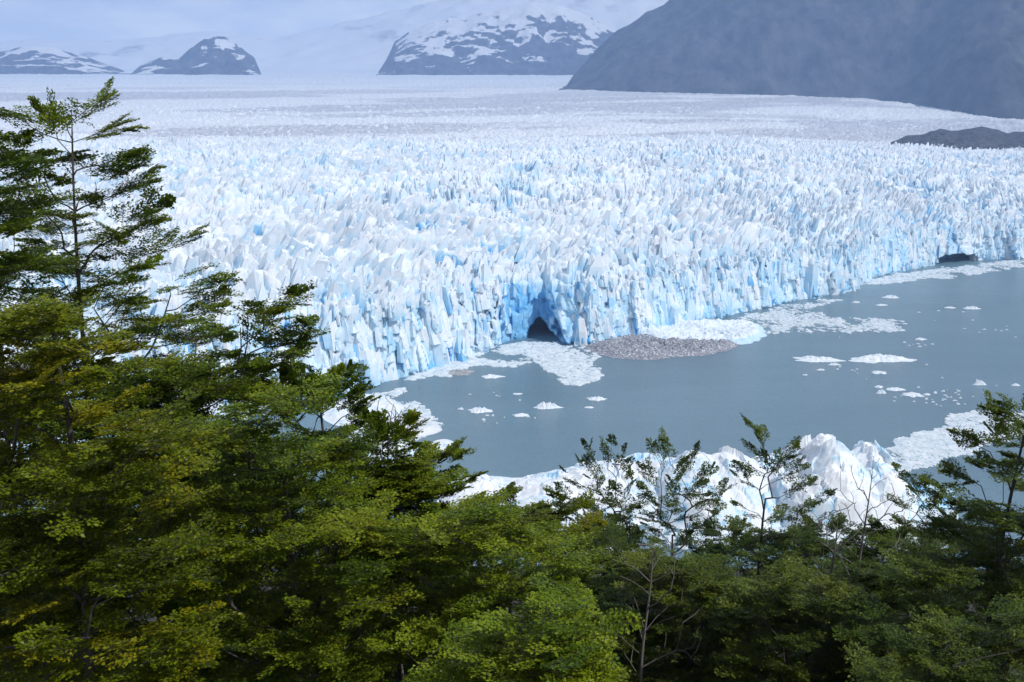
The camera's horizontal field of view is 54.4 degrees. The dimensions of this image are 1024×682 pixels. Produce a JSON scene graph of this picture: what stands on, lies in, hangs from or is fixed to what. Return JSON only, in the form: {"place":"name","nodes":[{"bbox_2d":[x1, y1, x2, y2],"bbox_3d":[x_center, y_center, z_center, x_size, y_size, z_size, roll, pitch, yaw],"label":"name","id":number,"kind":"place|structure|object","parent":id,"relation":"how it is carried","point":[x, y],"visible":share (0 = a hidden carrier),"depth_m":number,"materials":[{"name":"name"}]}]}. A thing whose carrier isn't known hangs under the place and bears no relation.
{"place":"outdoors","nodes":[
{"label":"outdoors","id":0,"kind":"place"},
{"bbox_2d":[0,46,129,74],"bbox_3d":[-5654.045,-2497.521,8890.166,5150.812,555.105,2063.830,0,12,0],"label":"rocky ridge","id":1,"kind":"structure","parent":0,"point":[33,60],"depth_m":8601.47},
{"bbox_2d":[131,35,260,74],"bbox_3d":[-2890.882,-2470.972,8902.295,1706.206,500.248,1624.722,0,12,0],"label":"rocky hill","id":2,"kind":"structure","parent":0,"point":[220,55],"depth_m":8518.28,"materials":[{"name":"grey stone"}]},
{"bbox_2d":[0,0,438,41],"label":"sky","id":3,"kind":"structure","parent":0,"point":[98,20],"materials":[{"name":"blue"}]},
{"bbox_2d":[0,0,667,69],"bbox_3d":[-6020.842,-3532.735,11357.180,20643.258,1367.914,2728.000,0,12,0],"label":"snowfield","id":4,"kind":"structure","parent":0,"point":[364,44],"depth_m":11388.86,"materials":[{"name":"white snow"}]},
{"bbox_2d":[377,2,615,74],"bbox_3d":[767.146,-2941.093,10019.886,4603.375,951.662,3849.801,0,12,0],"label":"snowy mountain","id":5,"kind":"structure","parent":0,"point":[533,38],"depth_m":9200.29,"materials":[{"name":"white snow"}]},
{"bbox_2d":[0,69,1023,459],"bbox_3d":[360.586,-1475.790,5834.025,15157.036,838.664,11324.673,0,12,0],"label":"glacier","id":6,"kind":"object","parent":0,"point":[406,225],"visible":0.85,"depth_m":1018.43,"materials":[{"name":"white ice"}]},
{"bbox_2d":[3,256,1023,568],"bbox_3d":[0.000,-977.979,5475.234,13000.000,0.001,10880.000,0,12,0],"label":"lake water","id":7,"kind":"structure","parent":0,"point":[689,402],"depth_m":579.71,"materials":[{"name":"liquid"}]},
{"bbox_2d":[323,394,404,425],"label":"iceberg","id":8,"kind":"object","parent":7,"relation":"on","point":[332,416],"visible":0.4,"depth_m":534.46,"materials":[{"name":"white ice"}]},
{"bbox_2d":[340,387,443,442],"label":"brash ice","id":9,"kind":"structure","parent":7,"relation":"on","point":[412,405],"depth_m":542.03,"materials":[{"name":"white ice"}]},
{"bbox_2d":[367,441,417,465],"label":"iceberg","id":10,"kind":"object","parent":7,"relation":"on","point":[399,448],"visible":0.12,"depth_m":458.94,"materials":[{"name":"white ice"}]},
{"bbox_2d":[386,415,441,438],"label":"iceberg","id":11,"kind":"object","parent":7,"relation":"on","point":[430,428],"visible":0.3,"depth_m":498.58,"materials":[{"name":"white ice"}]},
{"bbox_2d":[432,439,452,450],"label":"iceberg","id":12,"kind":"object","parent":7,"relation":"on","point":[444,443],"visible":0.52,"depth_m":477.20,"materials":[{"name":"white ice"}]},
{"bbox_2d":[448,369,474,375],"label":"ice floe","id":13,"kind":"object","parent":7,"relation":"on","point":[459,372],"visible":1,"depth_m":620.47,"materials":[{"name":"grey ice"}]},
{"bbox_2d":[437,473,521,507],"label":"iceberg","id":14,"kind":"object","parent":7,"relation":"on","point":[486,482],"visible":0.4,"depth_m":404.64,"materials":[{"name":"white ice"}]},
{"bbox_2d":[468,407,492,412],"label":"ice floe","id":15,"kind":"object","parent":7,"relation":"on","point":[477,410],"visible":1,"depth_m":534.74,"materials":[{"name":"white ice"}]},
{"bbox_2d":[482,374,504,378],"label":"ice floe","id":16,"kind":"object","parent":7,"relation":"on","point":[494,376],"visible":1,"depth_m":611.07,"materials":[{"name":"white ice"}]},
{"bbox_2d":[405,341,604,385],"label":"brash ice","id":17,"kind":"structure","parent":7,"relation":"on","point":[562,364],"depth_m":649.26,"materials":[{"name":"white ice"}]},
{"bbox_2d":[514,413,528,416],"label":"ice floe","id":18,"kind":"object","parent":7,"relation":"on","point":[520,415],"visible":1,"depth_m":527.11,"materials":[{"name":"white ice"}]},
{"bbox_2d":[534,402,563,408],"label":"ice floe","id":19,"kind":"object","parent":7,"relation":"on","point":[544,405],"visible":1,"depth_m":541.85,"materials":[{"name":"white ice"}]},
{"bbox_2d":[502,453,672,526],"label":"iceberg","id":20,"kind":"object","parent":7,"relation":"on","point":[533,485],"visible":0.49,"depth_m":395.79,"materials":[{"name":"white ice"}]},
{"bbox_2d":[587,396,605,400],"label":"ice floe","id":21,"kind":"object","parent":7,"relation":"on","point":[595,398],"visible":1,"depth_m":559.42,"materials":[{"name":"white ice"}]},
{"bbox_2d":[579,318,766,359],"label":"debris iceberg","id":22,"kind":"object","parent":7,"relation":"on","point":[688,337],"visible":1,"depth_m":707.40,"materials":[{"name":"grey ice"}]},
{"bbox_2d":[658,445,783,534],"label":"iceberg","id":23,"kind":"object","parent":7,"relation":"on","point":[748,497],"visible":0.61,"depth_m":383.74,"materials":[{"name":"white ice"}]},
{"bbox_2d":[557,505,958,554],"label":"brash ice","id":24,"kind":"structure","parent":7,"relation":"on","point":[668,537],"depth_m":371.88,"materials":[{"name":"white ice"}]},
{"bbox_2d":[737,299,842,333],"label":"brash ice","id":25,"kind":"structure","parent":7,"relation":"on","point":[780,314],"depth_m":820.48,"materials":[{"name":"white ice"}]},
{"bbox_2d":[793,355,844,361],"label":"ice floe","id":26,"kind":"object","parent":7,"relation":"on","point":[810,358],"visible":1,"depth_m":656.40,"materials":[{"name":"white ice"}]},
{"bbox_2d":[771,312,906,333],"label":"brash ice","id":27,"kind":"structure","parent":7,"relation":"on","point":[880,324],"depth_m":784.63,"materials":[{"name":"white ice"}]},
{"bbox_2d":[776,433,918,534],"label":"iceberg","id":28,"kind":"object","parent":7,"relation":"on","point":[829,458],"visible":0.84,"depth_m":378.82,"materials":[{"name":"white ice"}]},
{"bbox_2d":[872,371,885,373],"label":"ice floe","id":29,"kind":"object","parent":7,"relation":"on","point":[877,372],"visible":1,"depth_m":621.78,"materials":[{"name":"white ice"}]},
{"bbox_2d":[876,389,885,393],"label":"ice floe","id":30,"kind":"object","parent":7,"relation":"on","point":[881,391],"visible":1,"depth_m":572.89,"materials":[{"name":"white ice"}]},
{"bbox_2d":[848,353,916,362],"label":"ice floe","id":31,"kind":"object","parent":7,"relation":"on","point":[874,358],"visible":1,"depth_m":655.64,"materials":[{"name":"white ice"}]},
{"bbox_2d":[881,295,898,297],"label":"ice floe","id":32,"kind":"object","parent":7,"relation":"on","point":[889,296],"visible":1,"depth_m":911.78,"materials":[{"name":"white ice"}]},
{"bbox_2d":[887,387,904,390],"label":"ice floe","id":33,"kind":"object","parent":7,"relation":"on","point":[895,389],"visible":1,"depth_m":580.46,"materials":[{"name":"white ice"}]},
{"bbox_2d":[901,392,924,396],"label":"ice floe","id":34,"kind":"object","parent":7,"relation":"on","point":[911,394],"visible":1,"depth_m":568.49,"materials":[{"name":"white ice"}]},
{"bbox_2d":[910,483,954,508],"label":"iceberg","id":35,"kind":"object","parent":7,"relation":"on","point":[925,497],"visible":0.26,"depth_m":400.62,"materials":[{"name":"white ice"}]},
{"bbox_2d":[862,259,1023,284],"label":"brash ice","id":36,"kind":"structure","parent":7,"relation":"on","point":[965,270],"depth_m":1077.80,"materials":[{"name":"white ice"}]},
{"bbox_2d":[885,410,1023,472],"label":"brash ice","id":37,"kind":"structure","parent":7,"relation":"on","point":[915,448],"depth_m":479.06,"materials":[{"name":"white ice"}]},
{"bbox_2d":[964,306,979,308],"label":"ice floe","id":38,"kind":"object","parent":7,"relation":"on","point":[971,307],"visible":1,"depth_m":853.21,"materials":[{"name":"white ice"}]},
{"bbox_2d":[972,379,986,384],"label":"ice floe","id":39,"kind":"object","parent":7,"relation":"on","point":[979,382],"visible":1,"depth_m":592.48,"materials":[{"name":"white ice"}]},
{"bbox_2d":[3,568,1023,681],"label":"hillside","id":40,"kind":"structure","parent":0,"point":[516,602],"depth_m":81.50,"materials":[{"name":"green plant"}]},
{"bbox_2d":[0,130,88,670],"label":"beech tree","id":41,"kind":"object","parent":40,"relation":"on","point":[15,222],"visible":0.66,"depth_m":10.99,"materials":[{"name":"green plant"}]},
{"bbox_2d":[0,389,108,679],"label":"beech tree","id":42,"kind":"object","parent":40,"relation":"on","point":[35,444],"visible":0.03,"depth_m":13.50,"materials":[{"name":"green plant"}]},
{"bbox_2d":[0,292,233,681],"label":"beech tree","id":43,"kind":"object","parent":40,"relation":"on","point":[100,487],"visible":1,"depth_m":7.68,"materials":[{"name":"green plant"}]},
{"bbox_2d":[0,76,244,655],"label":"beech tree","id":44,"kind":"object","parent":40,"relation":"on","point":[144,326],"visible":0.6,"depth_m":13.91,"materials":[{"name":"green plant"}]},
{"bbox_2d":[9,386,299,681],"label":"beech tree","id":45,"kind":"object","parent":40,"relation":"on","point":[79,433],"visible":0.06,"depth_m":12.17,"materials":[{"name":"green plant"}]},
{"bbox_2d":[58,280,330,429],"bbox_3d":[-4.222,3.631,13.501,3.922,9.005,2.871,0,12,0],"label":"beech tree","id":46,"kind":"object","parent":40,"relation":"on","point":[192,374],"visible":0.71,"depth_m":12.48,"materials":[{"name":"green plant"}]},
{"bbox_2d":[127,372,447,681],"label":"beech tree","id":47,"kind":"object","parent":40,"relation":"on","point":[261,479],"visible":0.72,"depth_m":10.12,"materials":[{"name":"green plant"}]},
{"bbox_2d":[218,424,392,681],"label":"beech tree","id":48,"kind":"object","parent":40,"relation":"on","point":[300,437],"visible":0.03,"depth_m":15.25,"materials":[{"name":"green plant"}]},
{"bbox_2d":[273,356,381,676],"bbox_3d":[-2.519,4.193,14.067,1.585,8.097,1.508,0,12,0],"label":"beech tree","id":49,"kind":"object","parent":40,"relation":"on","point":[290,372],"visible":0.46,"depth_m":13.29,"materials":[{"name":"green plant"}]},
{"bbox_2d":[307,563,467,681],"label":"beech tree","id":50,"kind":"object","parent":40,"relation":"on","point":[388,674],"visible":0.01,"depth_m":15.01,"materials":[{"name":"green plant"}]},
{"bbox_2d":[369,401,416,679],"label":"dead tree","id":51,"kind":"object","parent":40,"relation":"on","point":[395,458],"visible":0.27,"depth_m":13.93,"materials":[{"name":"brown wood"}]},
{"bbox_2d":[318,407,488,681],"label":"beech tree","id":52,"kind":"object","parent":40,"relation":"on","point":[410,476],"visible":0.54,"depth_m":12.48,"materials":[{"name":"green plant"}]},
{"bbox_2d":[353,487,619,681],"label":"beech tree","id":53,"kind":"object","parent":40,"relation":"on","point":[466,540],"visible":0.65,"depth_m":10.31,"materials":[{"name":"green plant"}]},
{"bbox_2d":[415,481,609,633],"bbox_3d":[0.038,5.589,18.022,3.462,6.683,2.492,0,12,0],"label":"beech tree","id":54,"kind":"object","parent":40,"relation":"on","point":[539,511],"visible":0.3,"depth_m":17.38,"materials":[{"name":"green plant"}]},
{"bbox_2d":[402,572,644,681],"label":"beech tree","id":55,"kind":"object","parent":40,"relation":"on","point":[569,641],"visible":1,"depth_m":7.91,"materials":[{"name":"green plant"}]},
{"bbox_2d":[45,611,1023,681],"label":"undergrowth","id":56,"kind":"object","parent":40,"relation":"on","point":[1017,674],"depth_m":29.70,"materials":[{"name":"green plant"}]},
{"bbox_2d":[520,501,666,623],"bbox_3d":[2.271,7.569,26.006,4.276,6.796,3.206,0,12,0],"label":"beech tree","id":57,"kind":"object","parent":40,"relation":"on","point":[639,532],"visible":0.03,"depth_m":25.53,"materials":[{"name":"green plant"}]},
{"bbox_2d":[534,519,658,656],"bbox_3d":[1.530,6.111,19.168,2.732,6.030,2.390,0,12,0],"label":"beech tree","id":58,"kind":"object","parent":40,"relation":"on","point":[605,534],"visible":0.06,"depth_m":18.47,"materials":[{"name":"green plant"}]},
{"bbox_2d":[543,434,653,549],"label":"beech tree","id":59,"kind":"object","parent":40,"relation":"on","point":[620,517],"visible":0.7,"depth_m":20.99,"materials":[{"name":"green plant"}]},
{"bbox_2d":[607,537,701,681],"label":"dead tree","id":60,"kind":"object","parent":40,"relation":"on","point":[642,666],"visible":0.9,"depth_m":14.04,"materials":[{"name":"grey wood"}]},
{"bbox_2d":[626,426,736,571],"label":"beech tree","id":61,"kind":"object","parent":40,"relation":"on","point":[702,481],"visible":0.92,"depth_m":22.11,"materials":[{"name":"green plant"}]},
{"bbox_2d":[584,533,781,681],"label":"beech tree","id":62,"kind":"object","parent":40,"relation":"on","point":[693,576],"visible":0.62,"depth_m":14.92,"materials":[{"name":"green plant"}]},
{"bbox_2d":[664,514,789,661],"bbox_3d":[5.784,7.923,27.119,4.502,6.768,3.390,0,12,0],"label":"beech tree","id":63,"kind":"object","parent":40,"relation":"on","point":[712,528],"visible":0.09,"depth_m":26.28,"materials":[{"name":"green plant"}]},
{"bbox_2d":[708,413,848,630],"bbox_3d":[5.303,5.275,20.023,3.024,8.030,2.381,0,12,0],"label":"beech tree","id":64,"kind":"object","parent":40,"relation":"on","point":[780,537],"visible":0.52,"depth_m":19.59,"materials":[{"name":"green plant"}]},
{"bbox_2d":[690,553,934,681],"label":"beech tree","id":65,"kind":"object","parent":40,"relation":"on","point":[836,626],"visible":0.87,"depth_m":13.58,"materials":[{"name":"green plant"}]},
{"bbox_2d":[749,513,883,657],"bbox_3d":[8.590,8.045,28.167,4.630,7.185,3.469,0,12,0],"label":"beech tree","id":66,"kind":"object","parent":40,"relation":"on","point":[844,553],"visible":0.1,"depth_m":27.48,"materials":[{"name":"green plant"}]},
{"bbox_2d":[804,493,876,653],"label":"dead tree","id":67,"kind":"object","parent":40,"relation":"on","point":[831,550],"visible":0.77,"depth_m":16.52,"materials":[{"name":"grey wood"}]},
{"bbox_2d":[785,546,954,681],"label":"beech tree","id":68,"kind":"object","parent":40,"relation":"on","point":[881,579],"visible":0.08,"depth_m":16.98,"materials":[{"name":"green plant"}]},
{"bbox_2d":[831,458,914,580],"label":"dead tree","id":69,"kind":"object","parent":40,"relation":"on","point":[864,528],"visible":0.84,"depth_m":20.05,"materials":[{"name":"brown wood"}]},
{"bbox_2d":[833,514,963,622],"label":"beech tree","id":70,"kind":"object","parent":40,"relation":"on","point":[875,537],"visible":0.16,"depth_m":25.32,"materials":[{"name":"green plant"}]},
{"bbox_2d":[881,462,966,617],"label":"beech tree","id":71,"kind":"object","parent":40,"relation":"on","point":[939,545],"visible":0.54,"depth_m":21.27,"materials":[{"name":"green plant"}]},
{"bbox_2d":[843,592,1023,681],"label":"beech tree","id":72,"kind":"object","parent":40,"relation":"on","point":[949,643],"visible":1,"depth_m":10.83,"materials":[{"name":"green plant"}]},
{"bbox_2d":[878,389,1023,671],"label":"beech tree","id":73,"kind":"object","parent":40,"relation":"on","point":[1006,567],"visible":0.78,"depth_m":14.11,"materials":[{"name":"green plant"}]},
{"bbox_2d":[889,506,1013,638],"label":"beech tree","id":74,"kind":"object","parent":40,"relation":"on","point":[979,531],"visible":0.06,"depth_m":26.18,"materials":[{"name":"green plant"}]},
{"bbox_2d":[559,0,1023,119],"bbox_3d":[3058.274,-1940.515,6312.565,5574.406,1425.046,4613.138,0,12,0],"label":"dark mountain","id":75,"kind":"structure","parent":0,"point":[966,56],"depth_m":5604.23,"materials":[{"name":"grey stone"}]},
{"bbox_2d":[890,126,1023,149],"bbox_3d":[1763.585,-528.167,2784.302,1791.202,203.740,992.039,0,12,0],"label":"rock moraine","id":76,"kind":"structure","parent":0,"point":[981,137],"depth_m":2661.80,"materials":[{"name":"grey stone"}]}
]}

